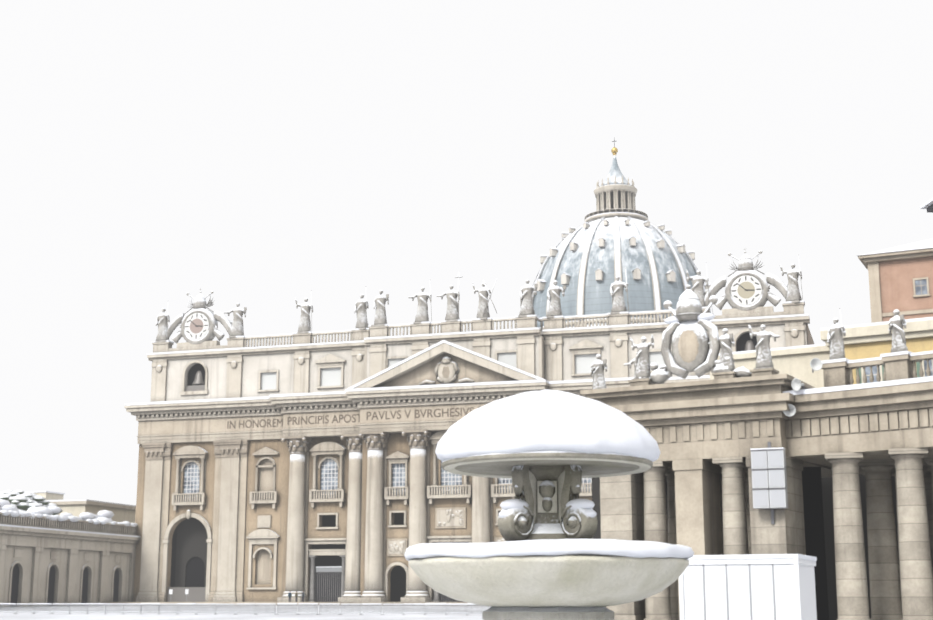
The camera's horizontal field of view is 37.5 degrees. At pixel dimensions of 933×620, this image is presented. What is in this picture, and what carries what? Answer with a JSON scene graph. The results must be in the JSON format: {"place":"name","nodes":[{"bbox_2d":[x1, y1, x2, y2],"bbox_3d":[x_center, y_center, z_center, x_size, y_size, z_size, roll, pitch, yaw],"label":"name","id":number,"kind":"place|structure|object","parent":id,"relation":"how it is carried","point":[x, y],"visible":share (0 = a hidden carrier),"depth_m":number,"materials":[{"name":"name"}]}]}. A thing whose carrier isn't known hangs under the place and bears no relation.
{"place":"outdoors","nodes":[
{"label":"outdoors","id":0,"kind":"place"},
{"bbox_2d":[0,605,489,619],"bbox_3d":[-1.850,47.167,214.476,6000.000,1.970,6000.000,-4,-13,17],"label":"snow ground","id":1,"kind":"structure","parent":0,"point":[94,613],"depth_m":148.92,"materials":[{"name":"white snow"}]},
{"bbox_2d":[0,489,62,514],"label":"umbrella pine","id":2,"kind":"object","parent":1,"relation":"on","point":[21,500],"visible":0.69,"depth_m":231.42,"materials":[{"name":"white plant"}]},
{"bbox_2d":[0,499,139,606],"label":"building wing","id":3,"kind":"structure","parent":1,"relation":"on","point":[46,556],"depth_m":213.46,"materials":[{"name":"beige stone"}]},
{"bbox_2d":[24,491,135,522],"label":"building","id":4,"kind":"structure","parent":1,"relation":"on","point":[120,511],"depth_m":258.20,"materials":[{"name":"beige paint"}]},
{"bbox_2d":[169,589,188,601],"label":"signs","id":5,"kind":"object","parent":1,"relation":"on","point":[171,590],"visible":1,"depth_m":217.10,"materials":[{"name":"silver metal"}]},
{"bbox_2d":[0,603,490,614],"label":"crowd barriers","id":6,"kind":"object","parent":1,"relation":"on","point":[39,607],"visible":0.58,"depth_m":149.84,"materials":[{"name":"silver metal"}]},
{"bbox_2d":[104,301,814,605],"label":"basilica facade","id":7,"kind":"structure","parent":1,"relation":"on","point":[344,512],"depth_m":223.97,"materials":[{"name":"stone"}]},
{"bbox_2d":[154,300,169,342],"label":"facade statue","id":8,"kind":"object","parent":7,"relation":"on","point":[163,318],"visible":0.98,"depth_m":240.23,"materials":[{"name":"stone"}]},
{"bbox_2d":[168,288,232,351],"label":"clock","id":9,"kind":"object","parent":7,"relation":"on","point":[198,322],"visible":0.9,"depth_m":237.99,"materials":[{"name":"stone"}]},
{"bbox_2d":[224,302,246,337],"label":"facade statue","id":10,"kind":"object","parent":7,"relation":"on","point":[237,328],"visible":1,"depth_m":236.05,"materials":[{"name":"stone"}]},
{"bbox_2d":[227,419,282,428],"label":"inscription","id":11,"kind":"object","parent":7,"relation":"attached to","point":[256,424],"visible":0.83,"depth_m":230.34,"materials":[{"name":"brown stone"}]},
{"bbox_2d":[295,290,313,333],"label":"facade statue","id":12,"kind":"object","parent":7,"relation":"on","point":[305,321],"visible":0.96,"depth_m":232.31,"materials":[{"name":"stone"}]},
{"bbox_2d":[288,414,359,424],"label":"inscription","id":13,"kind":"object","parent":7,"relation":"attached to","point":[321,419],"visible":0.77,"depth_m":225.38,"materials":[{"name":"brown stone"}]},
{"bbox_2d":[354,286,368,329],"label":"facade statue","id":14,"kind":"object","parent":7,"relation":"on","point":[361,307],"visible":1,"depth_m":229.27,"materials":[{"name":"stone"}]},
{"bbox_2d":[371,289,388,326],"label":"facade statue","id":15,"kind":"object","parent":7,"relation":"on","point":[379,304],"visible":0.98,"depth_m":226.20,"materials":[{"name":"stone"}]},
{"bbox_2d":[408,279,431,323],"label":"facade statue","id":16,"kind":"object","parent":7,"relation":"on","point":[422,314],"visible":0.98,"depth_m":224.14,"materials":[{"name":"stone"}]},
{"bbox_2d":[367,407,479,419],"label":"inscription","id":17,"kind":"object","parent":7,"relation":"attached to","point":[428,413],"visible":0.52,"depth_m":218.07,"materials":[{"name":"brown stone"}]},
{"bbox_2d":[436,272,462,321],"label":"facade statue","id":18,"kind":"object","parent":7,"relation":"on","point":[452,308],"visible":0.94,"depth_m":222.59,"materials":[{"name":"stone"}]},
{"bbox_2d":[472,278,497,319],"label":"facade statue","id":19,"kind":"object","parent":7,"relation":"on","point":[484,292],"visible":0.96,"depth_m":220.88,"materials":[{"name":"stone"}]},
{"bbox_2d":[518,279,537,316],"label":"facade statue","id":20,"kind":"object","parent":7,"relation":"on","point":[526,300],"visible":0.96,"depth_m":218.99,"materials":[{"name":"stone"}]},
{"bbox_2d":[546,280,565,317],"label":"facade statue","id":21,"kind":"object","parent":7,"relation":"on","point":[553,298],"visible":0.92,"depth_m":219.73,"materials":[{"name":"stone"}]},
{"bbox_2d":[610,267,628,313],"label":"facade statue","id":22,"kind":"object","parent":7,"relation":"on","point":[618,286],"visible":0.94,"depth_m":216.63,"materials":[{"name":"stone"}]},
{"bbox_2d":[686,262,709,306],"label":"facade statue","id":23,"kind":"object","parent":7,"relation":"on","point":[698,281],"visible":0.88,"depth_m":213.11,"materials":[{"name":"stone"}]},
{"bbox_2d":[704,249,786,318],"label":"clock","id":24,"kind":"object","parent":7,"relation":"on","point":[748,293],"visible":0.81,"depth_m":210.59,"materials":[{"name":"stone"}]},
{"bbox_2d":[779,254,802,302],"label":"facade statue","id":25,"kind":"object","parent":7,"relation":"on","point":[793,289],"visible":0.98,"depth_m":208.63,"materials":[{"name":"stone"}]},
{"bbox_2d":[404,389,693,619],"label":"fountain","id":26,"kind":"object","parent":1,"relation":"on","point":[547,451],"visible":1,"depth_m":22.90,"materials":[{"name":"stone"}]},
{"bbox_2d":[580,284,831,619],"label":"colonnade pavilion","id":27,"kind":"structure","parent":1,"relation":"on","point":[692,487],"depth_m":95.78,"materials":[{"name":"stone"}]},
{"bbox_2d":[590,354,606,388],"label":"statue","id":28,"kind":"object","parent":27,"relation":"on","point":[598,365],"visible":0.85,"depth_m":103.15,"materials":[{"name":"stone"}]},
{"bbox_2d":[624,352,637,378],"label":"statue","id":29,"kind":"object","parent":27,"relation":"on","point":[631,363],"visible":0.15,"depth_m":102.74,"materials":[{"name":"stone"}]},
{"bbox_2d":[630,335,653,379],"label":"statue","id":30,"kind":"object","parent":27,"relation":"on","point":[642,362],"visible":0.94,"depth_m":98.97,"materials":[{"name":"stone"}]},
{"bbox_2d":[708,328,734,371],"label":"statue","id":31,"kind":"object","parent":27,"relation":"on","point":[726,342],"visible":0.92,"depth_m":95.84,"materials":[{"name":"stone"}]},
{"bbox_2d":[748,325,779,368],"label":"statue","id":32,"kind":"object","parent":27,"relation":"on","point":[763,354],"visible":0.98,"depth_m":94.59,"materials":[{"name":"stone"}]},
{"bbox_2d":[750,442,787,523],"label":"loudspeaker array","id":33,"kind":"object","parent":27,"relation":"on","point":[769,479],"visible":0.96,"depth_m":91.37,"materials":[{"name":"grey plastic"}]},
{"bbox_2d":[783,404,795,416],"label":"floodlight","id":34,"kind":"object","parent":27,"relation":"attached to","point":[792,412],"visible":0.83,"depth_m":92.33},
{"bbox_2d":[810,358,822,372],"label":"floodlight","id":35,"kind":"object","parent":27,"relation":"attached to","point":[816,364],"visible":1,"depth_m":92.14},
{"bbox_2d":[679,554,816,619],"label":"service cabin","id":36,"kind":"object","parent":1,"relation":"on","point":[752,587],"visible":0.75,"depth_m":31.81,"materials":[{"name":"white"}]},
{"bbox_2d":[591,351,932,619],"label":"colonnade","id":37,"kind":"object","parent":1,"relation":"on","point":[871,444],"visible":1,"depth_m":90.80,"materials":[{"name":"stone"}]},
{"bbox_2d":[791,378,803,390],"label":"floodlight","id":38,"kind":"object","parent":37,"relation":"on","point":[796,384],"visible":1,"depth_m":92.60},
{"bbox_2d":[827,307,845,359],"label":"statue","id":39,"kind":"object","parent":37,"relation":"on","point":[836,331],"visible":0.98,"depth_m":93.20,"materials":[{"name":"stone"}]},
{"bbox_2d":[888,309,907,352],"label":"statue","id":40,"kind":"object","parent":37,"relation":"on","point":[897,323],"visible":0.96,"depth_m":90.54,"materials":[{"name":"stone"}]},
{"bbox_2d":[710,343,829,387],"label":"pale wing","id":41,"kind":"structure","parent":1,"relation":"on","point":[793,361],"depth_m":152.73,"materials":[{"name":"beige stone"}]},
{"bbox_2d":[820,317,932,383],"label":"ochre palazzo","id":42,"kind":"structure","parent":1,"relation":"on","point":[867,340],"depth_m":143.49,"materials":[{"name":"paint"}]},
{"bbox_2d":[856,238,932,322],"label":"building","id":43,"kind":"structure","parent":1,"relation":"on","point":[900,278],"depth_m":193.75,"materials":[{"name":"paint"}]},
{"bbox_2d":[919,198,932,212],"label":"palace of sixtus","id":44,"kind":"structure","parent":1,"relation":"on","point":[928,205],"depth_m":225.84,"materials":[{"name":"brick"}]},
{"bbox_2d":[0,0,932,504],"label":"sky","id":45,"kind":"structure","parent":0,"point":[261,155],"materials":[{"name":"white"}]},
{"bbox_2d":[532,137,713,329],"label":"basilica dome","id":46,"kind":"structure","parent":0,"point":[601,248],"depth_m":345.62,"materials":[{"name":"stone"}]}
]}

